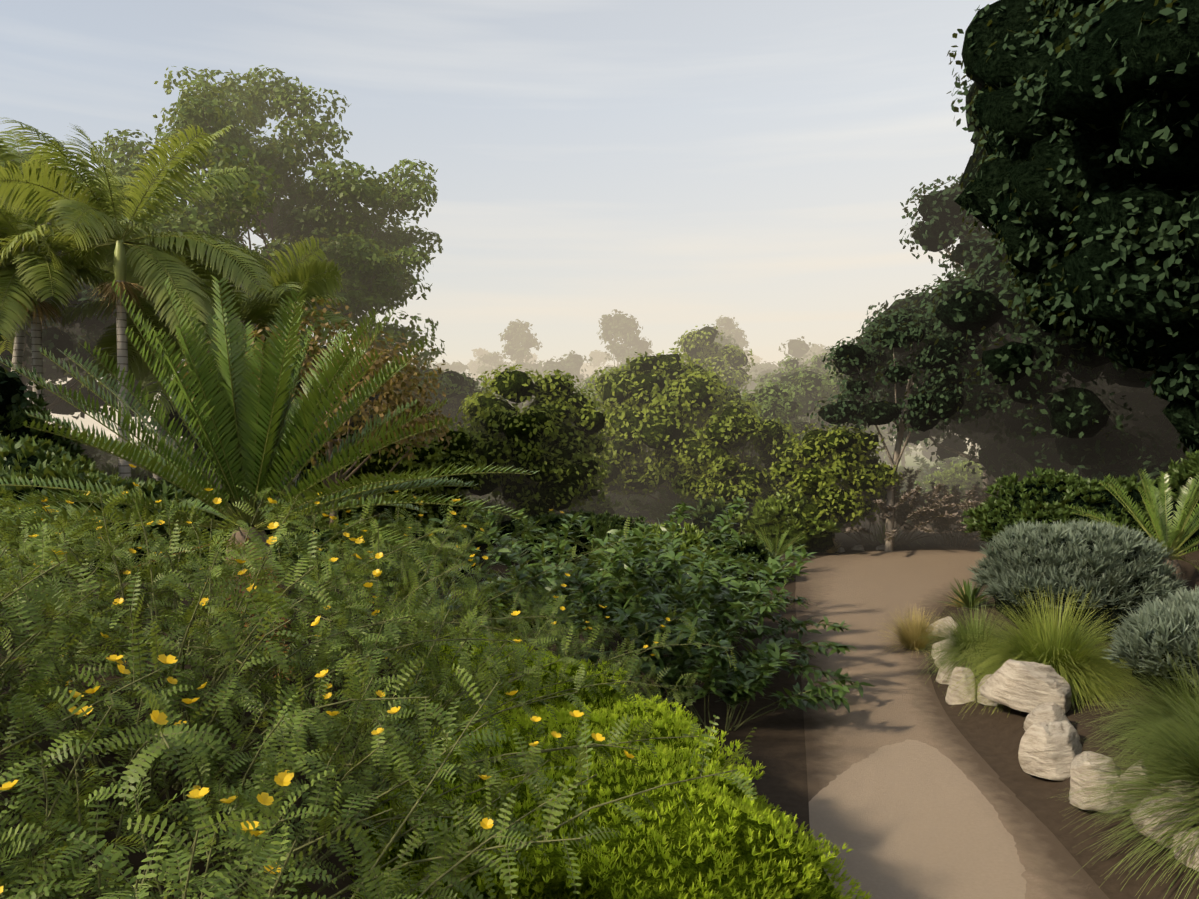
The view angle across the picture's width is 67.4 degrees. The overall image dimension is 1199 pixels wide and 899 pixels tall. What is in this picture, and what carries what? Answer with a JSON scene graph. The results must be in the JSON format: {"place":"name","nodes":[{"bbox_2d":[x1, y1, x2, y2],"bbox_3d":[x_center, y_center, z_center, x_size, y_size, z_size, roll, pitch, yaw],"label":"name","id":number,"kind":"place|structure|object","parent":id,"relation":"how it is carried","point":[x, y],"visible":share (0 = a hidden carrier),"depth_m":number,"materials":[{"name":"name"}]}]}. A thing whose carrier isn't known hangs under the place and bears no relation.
{"place":"outdoors","nodes":[
{"label":"outdoors","id":0,"kind":"place"},
{"bbox_2d":[89,538,294,681],"bbox_3d":[-4.224,1.448,9.131,5.075,1.012,1.416,1,2,42],"label":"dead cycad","id":1,"kind":"object","parent":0,"point":[251,608],"visible":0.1,"depth_m":7.92,"materials":[{"name":"brown plant"}]},
{"bbox_2d":[0,0,997,430],"label":"sky","id":2,"kind":"structure","parent":0,"point":[674,166],"materials":[{"name":"white"}]},
{"bbox_2d":[0,431,1198,898],"bbox_3d":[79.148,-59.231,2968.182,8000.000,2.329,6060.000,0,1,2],"label":"ground","id":3,"kind":"structure","parent":0,"point":[776,747],"depth_m":9.83,"materials":[{"name":"soil"}]},
{"bbox_2d":[0,161,15,232],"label":"palm","id":4,"kind":"object","parent":3,"relation":"on","point":[2,164],"depth_m":22.98,"materials":[{"name":"green plant"}]},
{"bbox_2d":[0,131,154,379],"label":"palm","id":5,"kind":"object","parent":3,"relation":"on","point":[6,154],"depth_m":24.64,"materials":[{"name":"green plant"}]},
{"bbox_2d":[0,139,170,422],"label":"palm","id":6,"kind":"object","parent":3,"relation":"on","point":[32,274],"depth_m":21.98,"materials":[{"name":"green plant"}]},
{"bbox_2d":[11,299,72,330],"bbox_3d":[-14.515,-3.408,23.131,1.729,0.918,1.869,0,1,2],"label":"dry palm","id":7,"kind":"object","parent":6,"relation":"attached to","point":[50,309],"visible":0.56,"depth_m":23.30,"materials":[{"name":"brown plant"}]},
{"bbox_2d":[0,117,277,480],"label":"palm","id":8,"kind":"object","parent":3,"relation":"on","point":[147,274],"depth_m":21.91,"materials":[{"name":"green plant"}]},
{"bbox_2d":[113,240,126,280],"bbox_3d":[-11.918,-4.696,22.356,0.285,1.000,0.300,0,1,2],"label":"palm crownshaft","id":9,"kind":"object","parent":8,"relation":"attached to","point":[120,265],"visible":0.92,"depth_m":22.26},
{"bbox_2d":[84,281,155,317],"bbox_3d":[-11.885,-3.716,22.345,1.769,0.917,1.748,0,1,2],"label":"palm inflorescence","id":10,"kind":"object","parent":8,"relation":"attached to","point":[130,293],"visible":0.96,"depth_m":22.25,"materials":[{"name":"plant"}]},
{"bbox_2d":[61,230,259,484],"bbox_3d":[-12.407,-2.006,26.259,6.106,8.602,5.695,0,1,2],"label":"palm","id":11,"kind":"object","parent":3,"relation":"on","point":[108,341],"depth_m":25.07,"materials":[{"name":"green plant"}]},
{"bbox_2d":[0,146,399,490],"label":"dark trees","id":12,"kind":"object","parent":3,"relation":"on","point":[62,343],"depth_m":29.82,"materials":[{"name":"green plant"}]},
{"bbox_2d":[106,236,356,421],"bbox_3d":[-10.003,-1.325,25.920,6.750,9.482,5.792,0,1,2],"label":"palm","id":13,"kind":"object","parent":3,"relation":"on","point":[300,273],"depth_m":25.02,"materials":[{"name":"green plant"}]},
{"bbox_2d":[51,65,457,394],"bbox_3d":[-13.209,-7.585,36.350,14.352,18.629,14.372,0,1,2],"label":"tree","id":14,"kind":"object","parent":3,"relation":"on","point":[355,245],"depth_m":35.45,"materials":[{"name":"green plant"}]},
{"bbox_2d":[0,275,537,598],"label":"cycad","id":15,"kind":"object","parent":3,"relation":"on","point":[220,401],"depth_m":9.25,"materials":[{"name":"green plant"}]},
{"bbox_2d":[175,297,461,526],"bbox_3d":[-6.762,-0.037,22.317,6.755,7.538,7.985,0,1,2],"label":"bronze tree","id":16,"kind":"object","parent":3,"relation":"on","point":[391,387],"depth_m":21.53,"materials":[{"name":"green plant"}]},
{"bbox_2d":[0,464,756,898],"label":"flowering shrub","id":17,"kind":"object","parent":3,"relation":"on","point":[208,754],"depth_m":4.91,"materials":[{"name":"green plant"}]},
{"bbox_2d":[388,541,444,594],"bbox_3d":[-4.663,2.844,22.004,1.894,1.567,2.455,1,2,38],"label":"fern","id":18,"kind":"object","parent":3,"relation":"on","point":[416,562],"depth_m":22.29,"materials":[{"name":"green plant"}]},
{"bbox_2d":[401,564,478,615],"bbox_3d":[-3.348,2.960,18.990,2.269,1.462,1.834,0,1,2],"label":"fern","id":19,"kind":"object","parent":3,"relation":"on","point":[447,583],"depth_m":19.04,"materials":[{"name":"green plant"}]},
{"bbox_2d":[27,309,976,455],"bbox_3d":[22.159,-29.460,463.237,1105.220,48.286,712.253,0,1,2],"label":"trees","id":20,"kind":"object","parent":3,"relation":"on","point":[515,359],"depth_m":158.15,"materials":[{"name":"green plant"}]},
{"bbox_2d":[489,537,534,585],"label":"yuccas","id":21,"kind":"object","parent":3,"relation":"on","point":[521,554],"visible":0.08,"depth_m":23.80,"materials":[{"name":"green plant"}]},
{"bbox_2d":[92,436,970,606],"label":"shrub leaves","id":22,"kind":"object","parent":3,"relation":"on","point":[105,457],"visible":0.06,"depth_m":36.59,"materials":[{"name":"green plant"}]},
{"bbox_2d":[171,444,905,591],"bbox_3d":[1.065,1.384,34.277,67.876,3.873,51.628,0,1,2],"label":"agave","id":23,"kind":"object","parent":3,"relation":"on","point":[902,489],"visible":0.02,"depth_m":32.04,"materials":[{"name":"green plant"}]},
{"bbox_2d":[144,493,949,598],"bbox_3d":[0.389,1.756,35.193,64.615,4.354,43.883,0,1,-6],"label":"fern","id":24,"kind":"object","parent":3,"relation":"on","point":[880,541],"depth_m":31.38,"materials":[{"name":"green plant"}]},
{"bbox_2d":[563,515,611,566],"bbox_3d":[-0.058,2.678,25.943,2.326,1.734,2.246,1,1,35],"label":"fern","id":25,"kind":"object","parent":3,"relation":"on","point":[599,532],"depth_m":25.71,"materials":[{"name":"green plant"}]},
{"bbox_2d":[285,324,903,534],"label":"shrubs","id":26,"kind":"object","parent":3,"relation":"on","point":[598,420],"depth_m":30.44,"materials":[{"name":"green plant"}]},
{"bbox_2d":[416,549,781,616],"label":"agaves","id":27,"kind":"object","parent":3,"relation":"on","point":[457,607],"visible":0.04,"depth_m":16.59,"materials":[{"name":"green plant"}]},
{"bbox_2d":[0,390,1198,624],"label":"dark shrubs","id":28,"kind":"object","parent":3,"relation":"on","point":[72,462],"depth_m":20.97,"materials":[{"name":"green plant"}]},
{"bbox_2d":[342,626,872,898],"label":"shrub","id":29,"kind":"object","parent":3,"relation":"on","point":[744,804],"depth_m":6.17,"materials":[{"name":"green plant"}]},
{"bbox_2d":[249,460,1001,628],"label":"shrubs","id":30,"kind":"object","parent":3,"relation":"on","point":[827,526],"depth_m":28.98,"materials":[{"name":"green plant"}]},
{"bbox_2d":[320,352,968,498],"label":"trees","id":31,"kind":"object","parent":3,"relation":"on","point":[791,393],"depth_m":48.51,"materials":[{"name":"green plant"}]},
{"bbox_2d":[417,497,874,732],"bbox_3d":[0.582,2.231,15.479,7.068,2.912,8.748,0,1,2],"label":"broad shrub","id":32,"kind":"object","parent":3,"relation":"on","point":[708,576],"depth_m":13.87,"materials":[{"name":"green plant"}]},
{"bbox_2d":[619,682,686,710],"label":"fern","id":33,"kind":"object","parent":3,"relation":"on","point":[642,694],"depth_m":11.43,"materials":[{"name":"green plant"}]},
{"bbox_2d":[755,526,815,575],"bbox_3d":[4.746,2.806,24.798,2.660,1.526,2.480,0,1,2],"label":"fern","id":34,"kind":"object","parent":3,"relation":"on","point":[783,549],"depth_m":24.77,"materials":[{"name":"green plant"}]},
{"bbox_2d":[851,545,864,550],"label":"rock","id":35,"kind":"object","parent":3,"relation":"on","point":[859,547],"visible":1,"depth_m":29.88,"materials":[{"name":"stone"}]},
{"bbox_2d":[876,545,884,549],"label":"rock","id":36,"kind":"object","parent":3,"relation":"on","point":[881,547],"visible":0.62,"depth_m":30.07,"materials":[{"name":"stone"}]},
{"bbox_2d":[819,538,964,657],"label":"dry grass","id":37,"kind":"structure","parent":3,"relation":"on","point":[913,631],"depth_m":16.36,"materials":[{"name":"yellow plant"}]},
{"bbox_2d":[830,467,998,546],"bbox_3d":[10.321,1.984,31.681,9.412,2.797,7.789,0,1,2],"label":"mauve shrub","id":38,"kind":"object","parent":3,"relation":"on","point":[945,518],"depth_m":30.33,"materials":[{"name":"grey plant"}]},
{"bbox_2d":[931,637,951,658],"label":"rock","id":39,"kind":"object","parent":3,"relation":"on","point":[936,655],"visible":0.06,"depth_m":15.72,"materials":[{"name":"stone"}]},
{"bbox_2d":[934,652,948,667],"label":"rock","id":40,"kind":"object","parent":3,"relation":"on","point":[936,660],"depth_m":15.06,"materials":[{"name":"stone"}]},
{"bbox_2d":[926,616,957,637],"bbox_3d":[6.662,3.421,17.427,0.660,0.396,0.570,8,-5,-16],"label":"rock","id":41,"kind":"object","parent":3,"relation":"on","point":[947,620],"visible":0.35,"depth_m":17.27,"materials":[{"name":"stone"}]},
{"bbox_2d":[936,651,968,683],"bbox_3d":[5.692,3.479,14.348,0.769,0.417,0.527,-4,8,-34],"label":"rock","id":42,"kind":"object","parent":3,"relation":"on","point":[942,674],"visible":0.21,"depth_m":14.21,"materials":[{"name":"stone"}]},
{"bbox_2d":[945,667,977,704],"bbox_3d":[5.298,3.397,13.052,0.478,0.608,0.695,-7,5,-10],"label":"rock","id":43,"kind":"object","parent":3,"relation":"on","point":[951,696],"visible":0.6,"depth_m":12.89,"materials":[{"name":"stone"}]},
{"bbox_2d":[938,578,994,609],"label":"agave plant","id":44,"kind":"object","parent":3,"relation":"on","point":[973,598],"visible":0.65,"depth_m":18.24,"materials":[{"name":"green plant"}]},
{"bbox_2d":[977,674,997,705],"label":"rock","id":45,"kind":"object","parent":3,"relation":"on","point":[981,698],"visible":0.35,"depth_m":12.38,"materials":[{"name":"stone"}]},
{"bbox_2d":[807,0,1198,551],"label":"dark trees","id":46,"kind":"object","parent":3,"relation":"on","point":[1174,42],"depth_m":22.36,"materials":[{"name":"green plant"}]},
{"bbox_2d":[979,659,1071,714],"bbox_3d":[5.517,3.032,11.648,1.080,0.581,0.789,10,1,40],"label":"rock","id":47,"kind":"object","parent":3,"relation":"on","point":[1026,686],"visible":0.92,"depth_m":11.38,"materials":[{"name":"stone"}]},
{"bbox_2d":[942,585,1151,716],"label":"grass","id":48,"kind":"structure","parent":3,"relation":"on","point":[1078,667],"depth_m":12.36,"materials":[{"name":"green plant"}]},
{"bbox_2d":[1023,702,1070,730],"bbox_3d":[5.332,3.217,10.712,0.532,0.359,0.510,-7,7,15],"label":"rock","id":49,"kind":"object","parent":3,"relation":"on","point":[1048,711],"visible":0.52,"depth_m":10.64,"materials":[{"name":"stone"}]},
{"bbox_2d":[1018,720,1082,780],"bbox_3d":[5.137,3.336,10.158,0.745,0.525,0.626,-10,4,-23],"label":"rock","id":50,"kind":"object","parent":3,"relation":"on","point":[1050,750],"visible":0.9,"depth_m":10.01,"materials":[{"name":"stone"}]},
{"bbox_2d":[914,594,1198,898],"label":"grass","id":51,"kind":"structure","parent":3,"relation":"on","point":[1176,728],"depth_m":8.47,"materials":[{"name":"green plant"}]},
{"bbox_2d":[966,519,1198,699],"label":"blue shrub","id":52,"kind":"object","parent":3,"relation":"on","point":[1155,618],"depth_m":14.13,"materials":[{"name":"plant"}]},
{"bbox_2d":[1069,751,1126,813],"bbox_3d":[5.020,3.309,9.073,0.550,0.514,0.700,-5,-3,-27],"label":"rock","id":53,"kind":"object","parent":3,"relation":"on","point":[1076,770],"visible":0.75,"depth_m":8.95,"materials":[{"name":"stone"}]},
{"bbox_2d":[1110,759,1156,811],"bbox_3d":[5.145,3.176,8.548,0.495,0.454,0.521,4,-3,40],"label":"rock","id":54,"kind":"object","parent":3,"relation":"on","point":[1127,780],"visible":0.23,"depth_m":8.46,"materials":[{"name":"stone"}]},
{"bbox_2d":[1068,469,1198,582],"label":"cycad","id":55,"kind":"object","parent":3,"relation":"on","point":[1160,510],"depth_m":16.78,"materials":[{"name":"green plant"}]},
{"bbox_2d":[1129,780,1198,848],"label":"rock","id":56,"kind":"object","parent":3,"relation":"on","point":[1150,831],"visible":0.44,"depth_m":7.79,"materials":[{"name":"stone"}]},
{"bbox_2d":[1172,829,1198,871],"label":"rock","id":57,"kind":"object","parent":3,"relation":"on","point":[1177,853],"visible":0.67,"depth_m":7.41,"materials":[{"name":"stone"}]},
{"bbox_2d":[795,550,1108,898],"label":"path","id":58,"kind":"structure","parent":0,"point":[911,795],"depth_m":10.51,"materials":[{"name":"beige concrete"}]}
]}

